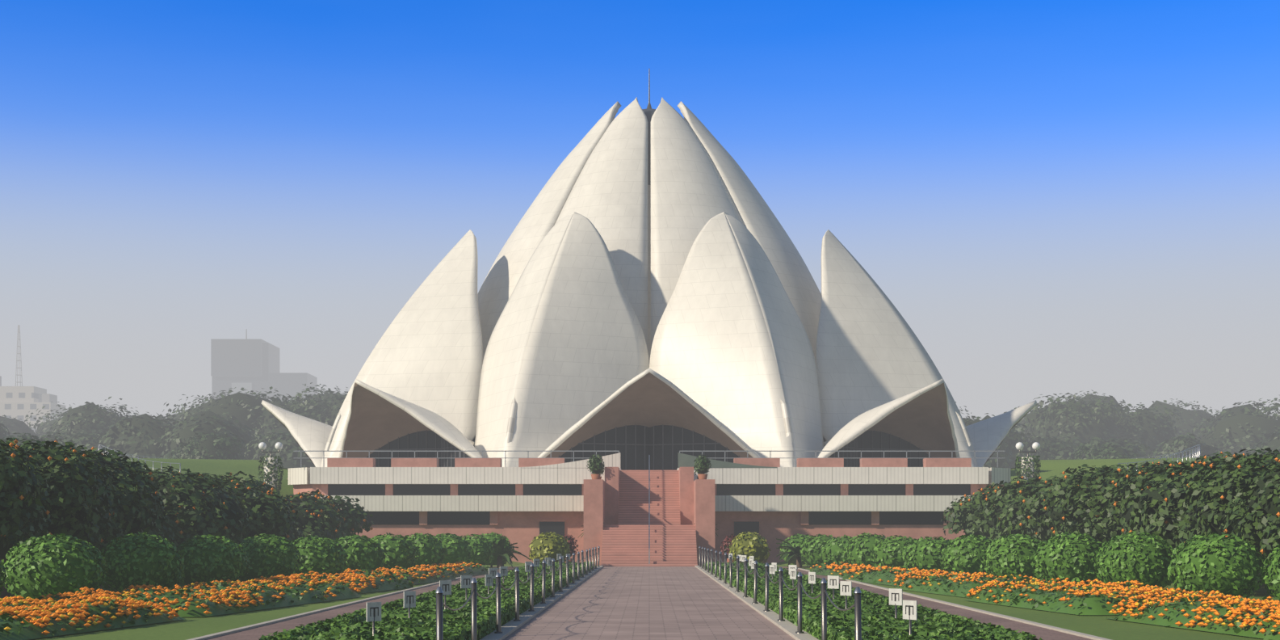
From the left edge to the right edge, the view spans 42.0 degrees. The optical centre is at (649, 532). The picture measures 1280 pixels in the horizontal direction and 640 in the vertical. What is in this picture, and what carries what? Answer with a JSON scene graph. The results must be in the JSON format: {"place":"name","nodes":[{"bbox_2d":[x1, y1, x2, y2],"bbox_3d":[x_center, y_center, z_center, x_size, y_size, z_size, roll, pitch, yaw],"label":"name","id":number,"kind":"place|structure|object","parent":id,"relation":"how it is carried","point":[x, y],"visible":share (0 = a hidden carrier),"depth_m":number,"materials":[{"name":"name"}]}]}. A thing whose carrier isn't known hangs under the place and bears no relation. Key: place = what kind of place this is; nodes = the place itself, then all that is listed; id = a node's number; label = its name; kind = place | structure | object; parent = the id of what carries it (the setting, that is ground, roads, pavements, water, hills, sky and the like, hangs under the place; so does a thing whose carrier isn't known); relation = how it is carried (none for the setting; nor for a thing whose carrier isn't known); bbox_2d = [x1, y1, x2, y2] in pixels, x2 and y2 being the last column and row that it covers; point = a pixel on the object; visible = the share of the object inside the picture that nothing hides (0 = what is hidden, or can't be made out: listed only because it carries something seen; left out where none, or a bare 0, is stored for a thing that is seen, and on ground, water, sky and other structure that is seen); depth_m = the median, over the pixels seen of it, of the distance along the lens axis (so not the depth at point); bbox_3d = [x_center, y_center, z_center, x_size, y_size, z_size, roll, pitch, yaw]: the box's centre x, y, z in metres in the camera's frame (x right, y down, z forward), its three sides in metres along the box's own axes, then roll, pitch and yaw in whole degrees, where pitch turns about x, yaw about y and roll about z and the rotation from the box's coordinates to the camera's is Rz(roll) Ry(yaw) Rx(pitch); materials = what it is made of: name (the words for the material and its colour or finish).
{"place":"outdoors","nodes":[
{"label":"outdoors","id":0,"kind":"place"},
{"bbox_2d":[0,324,65,433],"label":"office block","id":1,"kind":"structure","parent":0,"point":[20,401],"depth_m":461.00,"materials":[{"name":"grey"}]},
{"bbox_2d":[210,328,324,402],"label":"building","id":2,"kind":"structure","parent":0,"point":[249,365],"depth_m":1000.00,"materials":[{"name":"grey concrete"}]},
{"bbox_2d":[0,457,1269,570],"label":"berm terrain","id":3,"kind":"structure","parent":0,"point":[1047,468],"depth_m":129.64,"materials":[{"name":"green plant"}]},
{"bbox_2d":[57,432,108,454],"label":"tree","id":4,"kind":"object","parent":3,"relation":"on","point":[88,441],"visible":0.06,"depth_m":267.52,"materials":[{"name":"green plant"}]},
{"bbox_2d":[97,411,182,457],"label":"tree","id":5,"kind":"object","parent":3,"relation":"on","point":[140,434],"visible":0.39,"depth_m":267.00,"materials":[{"name":"green plant"}]},
{"bbox_2d":[159,431,247,459],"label":"tree","id":6,"kind":"object","parent":3,"relation":"on","point":[208,446],"visible":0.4,"depth_m":217.26,"materials":[{"name":"green plant"}]},
{"bbox_2d":[154,409,267,459],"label":"tree","id":7,"kind":"object","parent":3,"relation":"on","point":[192,425],"visible":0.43,"depth_m":264.09,"materials":[{"name":"green plant"}]},
{"bbox_2d":[257,441,284,495],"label":"lamp pillar","id":8,"kind":"structure","parent":3,"relation":"on","point":[270,467],"depth_m":111.65,"materials":[{"name":"grey metal"}]},
{"bbox_2d":[243,428,315,468],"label":"tree","id":9,"kind":"object","parent":3,"relation":"on","point":[287,454],"visible":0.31,"depth_m":260.52,"materials":[{"name":"green plant"}]},
{"bbox_2d":[281,493,348,540],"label":"bush","id":10,"kind":"object","parent":3,"relation":"on","point":[317,517],"visible":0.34,"depth_m":83.09,"materials":[{"name":"green plant"}]},
{"bbox_2d":[290,488,374,539],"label":"bush","id":11,"kind":"object","parent":3,"relation":"on","point":[352,515],"visible":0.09,"depth_m":89.05,"materials":[{"name":"green plant"}]},
{"bbox_2d":[433,532,474,564],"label":"topiary ball","id":12,"kind":"object","parent":3,"relation":"on","point":[458,547],"visible":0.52,"depth_m":81.62,"materials":[{"name":"green plant"}]},
{"bbox_2d":[460,533,495,565],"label":"topiary ball","id":13,"kind":"object","parent":3,"relation":"on","point":[482,547],"visible":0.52,"depth_m":86.71,"materials":[{"name":"green plant"}]},
{"bbox_2d":[476,531,514,566],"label":"topiary ball","id":14,"kind":"object","parent":3,"relation":"on","point":[492,536],"visible":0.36,"depth_m":91.94,"materials":[{"name":"green plant"}]},
{"bbox_2d":[799,532,832,566],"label":"topiary ball","id":15,"kind":"object","parent":3,"relation":"on","point":[811,547],"visible":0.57,"depth_m":88.26,"materials":[{"name":"green plant"}]},
{"bbox_2d":[818,533,852,564],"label":"topiary ball","id":16,"kind":"object","parent":3,"relation":"on","point":[833,549],"visible":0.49,"depth_m":83.14,"materials":[{"name":"green plant"}]},
{"bbox_2d":[940,482,1019,540],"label":"shrub","id":17,"kind":"object","parent":3,"relation":"on","point":[965,514],"visible":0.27,"depth_m":87.87,"materials":[{"name":"green plant"}]},
{"bbox_2d":[962,412,1013,468],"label":"tree","id":18,"kind":"object","parent":3,"relation":"on","point":[1002,462],"visible":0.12,"depth_m":255.47,"materials":[{"name":"green plant"}]},
{"bbox_2d":[981,414,1035,468],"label":"tree","id":19,"kind":"object","parent":3,"relation":"on","point":[1014,438],"visible":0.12,"depth_m":273.73,"materials":[{"name":"green plant"}]},
{"bbox_2d":[1015,441,1040,483],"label":"lamp pillar","id":20,"kind":"structure","parent":3,"relation":"on","point":[1026,469],"depth_m":111.67,"materials":[{"name":"green metal"}]},
{"bbox_2d":[1013,432,1091,465],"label":"tree","id":21,"kind":"object","parent":3,"relation":"on","point":[1051,448],"visible":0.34,"depth_m":272.62,"materials":[{"name":"green plant"}]},
{"bbox_2d":[1070,442,1141,459],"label":"tree","id":22,"kind":"object","parent":3,"relation":"on","point":[1105,451],"visible":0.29,"depth_m":223.78,"materials":[{"name":"green plant"}]},
{"bbox_2d":[1080,436,1151,458],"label":"tree","id":23,"kind":"object","parent":3,"relation":"on","point":[1139,451],"visible":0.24,"depth_m":270.52,"materials":[{"name":"green plant"}]},
{"bbox_2d":[1148,432,1224,457],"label":"tree","id":24,"kind":"object","parent":3,"relation":"on","point":[1177,443],"visible":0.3,"depth_m":275.99,"materials":[{"name":"green plant"}]},
{"bbox_2d":[1251,429,1279,454],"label":"tree","id":25,"kind":"object","parent":3,"relation":"on","point":[1273,443],"visible":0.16,"depth_m":264.04,"materials":[{"name":"green plant"}]},
{"bbox_2d":[0,562,1275,639],"bbox_3d":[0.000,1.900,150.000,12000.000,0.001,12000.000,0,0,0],"label":"ground","id":26,"kind":"structure","parent":0,"point":[1097,625],"depth_m":34.91,"materials":[{"name":"green plant"}]},
{"bbox_2d":[0,414,39,439],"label":"tree","id":27,"kind":"object","parent":26,"relation":"on","point":[14,425],"visible":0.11,"depth_m":386.91,"materials":[{"name":"green plant"}]},
{"bbox_2d":[0,439,54,547],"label":"bush","id":28,"kind":"object","parent":26,"relation":"on","point":[19,501],"visible":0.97,"depth_m":44.16,"materials":[{"name":"green plant"}]},
{"bbox_2d":[0,532,108,599],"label":"bush","id":29,"kind":"object","parent":26,"relation":"on","point":[38,567],"visible":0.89,"depth_m":41.24,"materials":[{"name":"green plant"}]},
{"bbox_2d":[0,437,124,596],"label":"bush","id":30,"kind":"object","parent":26,"relation":"on","point":[75,502],"visible":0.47,"depth_m":48.56,"materials":[{"name":"green plant"}]},
{"bbox_2d":[24,396,138,438],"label":"tree","id":31,"kind":"object","parent":26,"relation":"on","point":[43,427],"visible":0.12,"depth_m":394.11,"materials":[{"name":"green plant"}]},
{"bbox_2d":[0,441,167,552],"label":"bush","id":32,"kind":"object","parent":26,"relation":"on","point":[136,506],"visible":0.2,"depth_m":52.46,"materials":[{"name":"green plant"}]},
{"bbox_2d":[46,401,135,438],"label":"tree","id":33,"kind":"object","parent":26,"relation":"on","point":[89,417],"visible":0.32,"depth_m":305.23,"materials":[{"name":"green plant"}]},
{"bbox_2d":[0,592,185,639],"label":"marigold bed","id":34,"kind":"object","parent":26,"relation":"on","point":[28,617],"visible":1,"depth_m":32.68,"materials":[{"name":"orange plant"}]},
{"bbox_2d":[99,531,184,591],"bbox_3d":[-14.370,0.924,47.143,2.450,1.951,2.486,0,0,0],"label":"bush","id":35,"kind":"object","parent":26,"relation":"on","point":[140,559],"visible":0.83,"depth_m":46.33,"materials":[{"name":"green plant"}]},
{"bbox_2d":[140,465,251,550],"bbox_3d":[-18.342,-0.327,63.834,6.106,4.506,5.852,0,0,-44],"label":"bush","id":36,"kind":"object","parent":26,"relation":"on","point":[200,506],"visible":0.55,"depth_m":62.51,"materials":[{"name":"green plant"}]},
{"bbox_2d":[37,578,361,616],"bbox_3d":[-11.372,1.581,43.487,4.313,0.633,12.663,0,0,7],"label":"marigold bed","id":37,"kind":"object","parent":26,"relation":"on","point":[212,598],"visible":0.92,"depth_m":41.34,"materials":[{"name":"orange plant"}]},
{"bbox_2d":[176,533,250,587],"bbox_3d":[-13.742,0.962,52.182,2.455,1.876,2.504,0,0,0],"label":"bush","id":38,"kind":"object","parent":26,"relation":"on","point":[211,557],"visible":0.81,"depth_m":51.35,"materials":[{"name":"green plant"}]},
{"bbox_2d":[159,470,284,506],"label":"bush","id":39,"kind":"object","parent":26,"relation":"on","point":[258,484],"visible":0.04,"depth_m":73.55,"materials":[{"name":"green plant"}]},
{"bbox_2d":[163,386,302,453],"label":"tree","id":40,"kind":"object","parent":26,"relation":"on","point":[245,408],"visible":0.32,"depth_m":309.83,"materials":[{"name":"green plant"}]},
{"bbox_2d":[209,477,298,543],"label":"bush","id":41,"kind":"object","parent":26,"relation":"on","point":[269,514],"visible":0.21,"depth_m":68.26,"materials":[{"name":"green plant"}]},
{"bbox_2d":[237,532,302,581],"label":"bush","id":42,"kind":"object","parent":26,"relation":"on","point":[270,555],"visible":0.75,"depth_m":56.41,"materials":[{"name":"green plant"}]},
{"bbox_2d":[249,394,331,442],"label":"tree","id":43,"kind":"object","parent":26,"relation":"on","point":[270,425],"visible":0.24,"depth_m":309.60,"materials":[{"name":"green plant"}]},
{"bbox_2d":[284,384,348,426],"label":"tree","id":44,"kind":"object","parent":26,"relation":"on","point":[333,413],"visible":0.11,"depth_m":311.31,"materials":[{"name":"green plant"}]},
{"bbox_2d":[291,534,348,574],"bbox_3d":[-12.492,0.980,62.236,2.486,1.840,2.496,0,0,0],"label":"topiary ball","id":45,"kind":"object","parent":26,"relation":"on","point":[322,554],"visible":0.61,"depth_m":61.44,"materials":[{"name":"green plant"}]},
{"bbox_2d":[250,570,413,594],"bbox_3d":[-10.427,1.575,54.479,3.501,0.692,8.602,0,0,7],"label":"marigold bed","id":46,"kind":"object","parent":26,"relation":"on","point":[374,581],"visible":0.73,"depth_m":53.83,"materials":[{"name":"orange plant"}]},
{"bbox_2d":[333,533,385,571],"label":"topiary ball","id":47,"kind":"object","parent":26,"relation":"on","point":[363,551],"visible":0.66,"depth_m":66.49,"materials":[{"name":"green plant"}]},
{"bbox_2d":[370,532,418,569],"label":"topiary ball","id":48,"kind":"object","parent":26,"relation":"on","point":[400,550],"visible":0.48,"depth_m":71.53,"materials":[{"name":"green plant"}]},
{"bbox_2d":[340,565,456,583],"bbox_3d":[-9.670,1.571,63.697,2.751,0.618,8.864,0,0,7],"label":"marigold bed","id":49,"kind":"object","parent":26,"relation":"on","point":[425,574],"visible":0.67,"depth_m":63.62,"materials":[{"name":"orange plant"}]},
{"bbox_2d":[403,532,447,567],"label":"topiary ball","id":50,"kind":"object","parent":26,"relation":"on","point":[431,550],"visible":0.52,"depth_m":76.58,"materials":[{"name":"green plant"}]},
{"bbox_2d":[412,560,490,577],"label":"marigold bed","id":51,"kind":"object","parent":26,"relation":"on","point":[457,568],"visible":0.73,"depth_m":73.87,"materials":[{"name":"orange plant"}]},
{"bbox_2d":[288,450,621,565],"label":"front wing","id":52,"kind":"structure","parent":26,"relation":"on","point":[526,501],"depth_m":106.50,"materials":[{"name":"concrete"}]},
{"bbox_2d":[600,470,697,566],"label":"stairs","id":53,"kind":"structure","parent":26,"relation":"on","point":[625,541],"depth_m":99.20,"materials":[{"name":"stone"}]},
{"bbox_2d":[205,566,1093,639],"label":"paths","id":54,"kind":"structure","parent":26,"relation":"on","point":[258,632],"depth_m":37.38,"materials":[{"name":"concrete"}]},
{"bbox_2d":[491,537,530,567],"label":"cycas","id":55,"kind":"object","parent":54,"relation":"on","point":[499,547],"visible":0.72,"depth_m":91.25,"materials":[{"name":"green plant"}]},
{"bbox_2d":[776,537,809,567],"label":"cycas","id":56,"kind":"object","parent":54,"relation":"on","point":[794,556],"visible":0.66,"depth_m":91.37,"materials":[{"name":"green plant"}]},
{"bbox_2d":[676,450,1010,565],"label":"front wing","id":57,"kind":"structure","parent":26,"relation":"on","point":[770,499],"depth_m":106.50,"materials":[{"name":"concrete"}]},
{"bbox_2d":[809,561,880,577],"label":"marigold bed","id":58,"kind":"object","parent":26,"relation":"on","point":[828,568],"visible":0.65,"depth_m":73.86,"materials":[{"name":"orange plant"}]},
{"bbox_2d":[843,532,885,566],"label":"topiary ball","id":59,"kind":"object","parent":26,"relation":"on","point":[858,548],"visible":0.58,"depth_m":78.13,"materials":[{"name":"green plant"}]},
{"bbox_2d":[870,534,917,568],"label":"topiary ball","id":60,"kind":"object","parent":26,"relation":"on","point":[888,551],"visible":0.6,"depth_m":73.05,"materials":[{"name":"green plant"}]},
{"bbox_2d":[839,565,970,585],"bbox_3d":[9.676,1.619,63.367,2.809,0.704,10.432,0,0,-7],"label":"marigold bed","id":61,"kind":"object","parent":26,"relation":"on","point":[886,575],"visible":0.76,"depth_m":63.06,"materials":[{"name":"orange plant"}]},
{"bbox_2d":[901,536,954,570],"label":"topiary ball","id":62,"kind":"object","parent":26,"relation":"on","point":[925,553],"visible":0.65,"depth_m":67.95,"materials":[{"name":"green plant"}]},
{"bbox_2d":[938,533,992,574],"bbox_3d":[12.303,0.964,63.744,2.478,1.872,2.469,0,0,0],"label":"topiary ball","id":63,"kind":"object","parent":26,"relation":"on","point":[964,553],"visible":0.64,"depth_m":62.93,"materials":[{"name":"green plant"}]},
{"bbox_2d":[893,570,1082,598],"bbox_3d":[10.573,1.584,52.630,3.654,0.652,9.303,0,0,-7],"label":"marigold bed","id":64,"kind":"object","parent":26,"relation":"on","point":[956,584],"visible":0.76,"depth_m":52.13,"materials":[{"name":"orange plant"}]},
{"bbox_2d":[982,533,1042,579],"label":"rounded bush","id":65,"kind":"object","parent":26,"relation":"on","point":[1009,554],"visible":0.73,"depth_m":57.91,"materials":[{"name":"green plant"}]},
{"bbox_2d":[983,474,1059,543],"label":"shrub","id":66,"kind":"object","parent":26,"relation":"on","point":[1005,516],"visible":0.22,"depth_m":78.75,"materials":[{"name":"green plant"}]},
{"bbox_2d":[1017,470,1095,540],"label":"shrub","id":67,"kind":"object","parent":26,"relation":"on","point":[1037,522],"visible":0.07,"depth_m":73.06,"materials":[{"name":"green plant"}]},
{"bbox_2d":[1031,531,1104,583],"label":"rounded bush","id":68,"kind":"object","parent":26,"relation":"on","point":[1063,556],"visible":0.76,"depth_m":52.86,"materials":[{"name":"green plant"}]},
{"bbox_2d":[1015,392,1129,455],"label":"tree","id":69,"kind":"object","parent":26,"relation":"on","point":[1083,421],"visible":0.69,"depth_m":316.81,"materials":[{"name":"green plant"}]},
{"bbox_2d":[1040,463,1153,537],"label":"shrub","id":70,"kind":"object","parent":26,"relation":"on","point":[1058,492],"visible":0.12,"depth_m":67.79,"materials":[{"name":"green plant"}]},
{"bbox_2d":[1055,475,1145,546],"bbox_3d":[18.331,-0.128,64.068,5.504,4.104,5.533,0,0,0],"label":"shrub","id":71,"kind":"object","parent":26,"relation":"on","point":[1090,513],"visible":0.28,"depth_m":62.89,"materials":[{"name":"green plant"}]},
{"bbox_2d":[964,578,1242,614],"bbox_3d":[11.459,1.564,42.674,4.310,0.672,9.198,0,0,-7],"label":"marigold bed","id":72,"kind":"object","parent":26,"relation":"on","point":[1091,598],"visible":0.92,"depth_m":41.32,"materials":[{"name":"orange plant"}]},
{"bbox_2d":[1093,530,1175,587],"bbox_3d":[14.191,0.907,48.626,2.445,1.986,2.409,0,0,0],"label":"rounded bush","id":73,"kind":"object","parent":26,"relation":"on","point":[1139,557],"visible":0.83,"depth_m":47.84,"materials":[{"name":"green plant"}]},
{"bbox_2d":[1099,400,1183,457],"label":"tree","id":74,"kind":"object","parent":26,"relation":"on","point":[1152,429],"visible":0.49,"depth_m":322.64,"materials":[{"name":"green plant"}]},
{"bbox_2d":[1108,459,1222,533],"bbox_3d":[19.815,-0.365,60.064,6.344,4.590,5.792,0,0,0],"label":"shrub","id":75,"kind":"object","parent":26,"relation":"on","point":[1123,505],"visible":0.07,"depth_m":60.01,"materials":[{"name":"green plant"}]},
{"bbox_2d":[1123,460,1233,554],"bbox_3d":[18.262,-0.229,53.936,5.754,4.296,6.431,0,0,0],"label":"shrub","id":76,"kind":"object","parent":26,"relation":"on","point":[1157,506],"visible":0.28,"depth_m":52.85,"materials":[{"name":"green plant"}]},
{"bbox_2d":[1148,398,1218,440],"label":"tree","id":77,"kind":"object","parent":26,"relation":"on","point":[1191,418],"visible":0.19,"depth_m":384.32,"materials":[{"name":"green plant"}]},
{"bbox_2d":[1106,594,1279,639],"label":"marigold bed","id":78,"kind":"object","parent":26,"relation":"on","point":[1252,616],"visible":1,"depth_m":32.75,"materials":[{"name":"orange plant"}]},
{"bbox_2d":[1166,530,1266,597],"bbox_3d":[14.803,0.919,43.568,2.492,1.961,2.512,0,0,0],"label":"rounded bush","id":79,"kind":"object","parent":26,"relation":"on","point":[1234,564],"visible":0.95,"depth_m":42.78,"materials":[{"name":"green plant"}]},
{"bbox_2d":[1200,436,1246,456],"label":"tree","id":80,"kind":"object","parent":26,"relation":"on","point":[1218,444],"visible":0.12,"depth_m":311.35,"materials":[{"name":"green plant"}]},
{"bbox_2d":[1170,451,1279,560],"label":"shrub","id":81,"kind":"object","parent":26,"relation":"on","point":[1214,493],"visible":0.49,"depth_m":48.69,"materials":[{"name":"green plant"}]},
{"bbox_2d":[1191,397,1279,454],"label":"tree","id":82,"kind":"object","parent":26,"relation":"on","point":[1248,426],"visible":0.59,"depth_m":313.60,"materials":[{"name":"green plant"}]},
{"bbox_2d":[1195,447,1279,565],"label":"shrub","id":83,"kind":"object","parent":26,"relation":"on","point":[1221,454],"visible":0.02,"depth_m":64.02,"materials":[{"name":"green plant"}]},
{"bbox_2d":[1219,462,1279,558],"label":"shrub","id":84,"kind":"object","parent":26,"relation":"on","point":[1257,517],"visible":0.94,"depth_m":44.82,"materials":[{"name":"green plant"}]},
{"bbox_2d":[1261,544,1279,600],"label":"topiary ball","id":85,"kind":"object","parent":26,"relation":"on","point":[1272,577],"visible":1,"depth_m":38.52,"materials":[{"name":"green plant"}]},
{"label":"podium platform","id":86,"kind":"structure","parent":26,"relation":"on","visible":0},
{"bbox_2d":[320,211,977,466],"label":"petals","id":87,"kind":"object","parent":86,"relation":"on","point":[568,349],"visible":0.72,"depth_m":129.85,"materials":[{"name":"stone"}]},
{"bbox_2d":[261,368,1036,466],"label":"entrance petals","id":88,"kind":"object","parent":86,"relation":"on","point":[648,397],"visible":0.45,"depth_m":125.61,"materials":[{"name":"concrete"}]},
{"bbox_2d":[477,96,821,361],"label":"petals","id":89,"kind":"object","parent":86,"relation":"on","point":[648,233],"visible":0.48,"depth_m":140.59,"materials":[{"name":"stone"}]},
{"bbox_2d":[642,68,656,184],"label":"lightning rod","id":90,"kind":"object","parent":89,"relation":"on","point":[648,111],"depth_m":148.28,"materials":[{"name":"grey"}]},
{"bbox_2d":[0,0,1279,419],"label":"sky","id":91,"kind":"structure","parent":0,"point":[1057,197],"materials":[{"name":"blue"}]},
{"bbox_2d":[503,566,795,639],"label":"path","id":92,"kind":"structure","parent":0,"point":[648,602],"depth_m":40.03,"materials":[{"name":"stone"}]},
{"bbox_2d":[187,565,1111,639],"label":"kerbs","id":93,"kind":"structure","parent":92,"relation":"on","point":[786,626],"depth_m":37.98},
{"bbox_2d":[435,545,600,639],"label":"bollards","id":94,"kind":"object","parent":93,"relation":"on","point":[439,616],"visible":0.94,"depth_m":34.86,"materials":[{"name":"grey metal"}]},
{"bbox_2d":[698,545,861,639],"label":"bollards","id":95,"kind":"object","parent":93,"relation":"on","point":[858,617],"visible":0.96,"depth_m":34.87,"materials":[{"name":"grey metal"}]},
{"bbox_2d":[367,423,931,470],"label":"entrance glazing","id":96,"kind":"structure","parent":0,"point":[635,445],"depth_m":124.41,"materials":[{"name":"glass"}]},
{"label":"parterre soil","id":97,"kind":"structure","parent":0,"visible":0},
{"bbox_2d":[258,560,591,639],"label":"parterre hedges","id":98,"kind":"object","parent":97,"relation":"on","point":[396,622],"visible":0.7,"depth_m":31.72,"materials":[{"name":"plant"}]},
{"bbox_2d":[366,553,570,635],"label":"signs","id":99,"kind":"object","parent":97,"relation":"on","point":[373,611],"visible":0.7,"depth_m":34.83,"materials":[{"name":"grey"}]},
{"bbox_2d":[528,531,570,562],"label":"golden shrub","id":100,"kind":"object","parent":97,"relation":"on","point":[551,544],"visible":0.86,"depth_m":87.81,"materials":[{"name":"yellow plant"}]},
{"bbox_2d":[729,531,771,563],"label":"golden shrub","id":101,"kind":"object","parent":97,"relation":"on","point":[750,543],"visible":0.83,"depth_m":87.83,"materials":[{"name":"yellow plant"}]},
{"bbox_2d":[728,553,917,634],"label":"signs","id":102,"kind":"object","parent":97,"relation":"on","point":[909,606],"visible":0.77,"depth_m":34.73,"materials":[{"name":"grey"}]},
{"bbox_2d":[703,560,1042,639],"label":"parterre hedges","id":103,"kind":"object","parent":97,"relation":"on","point":[879,621],"visible":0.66,"depth_m":31.46,"materials":[{"name":"plant"}]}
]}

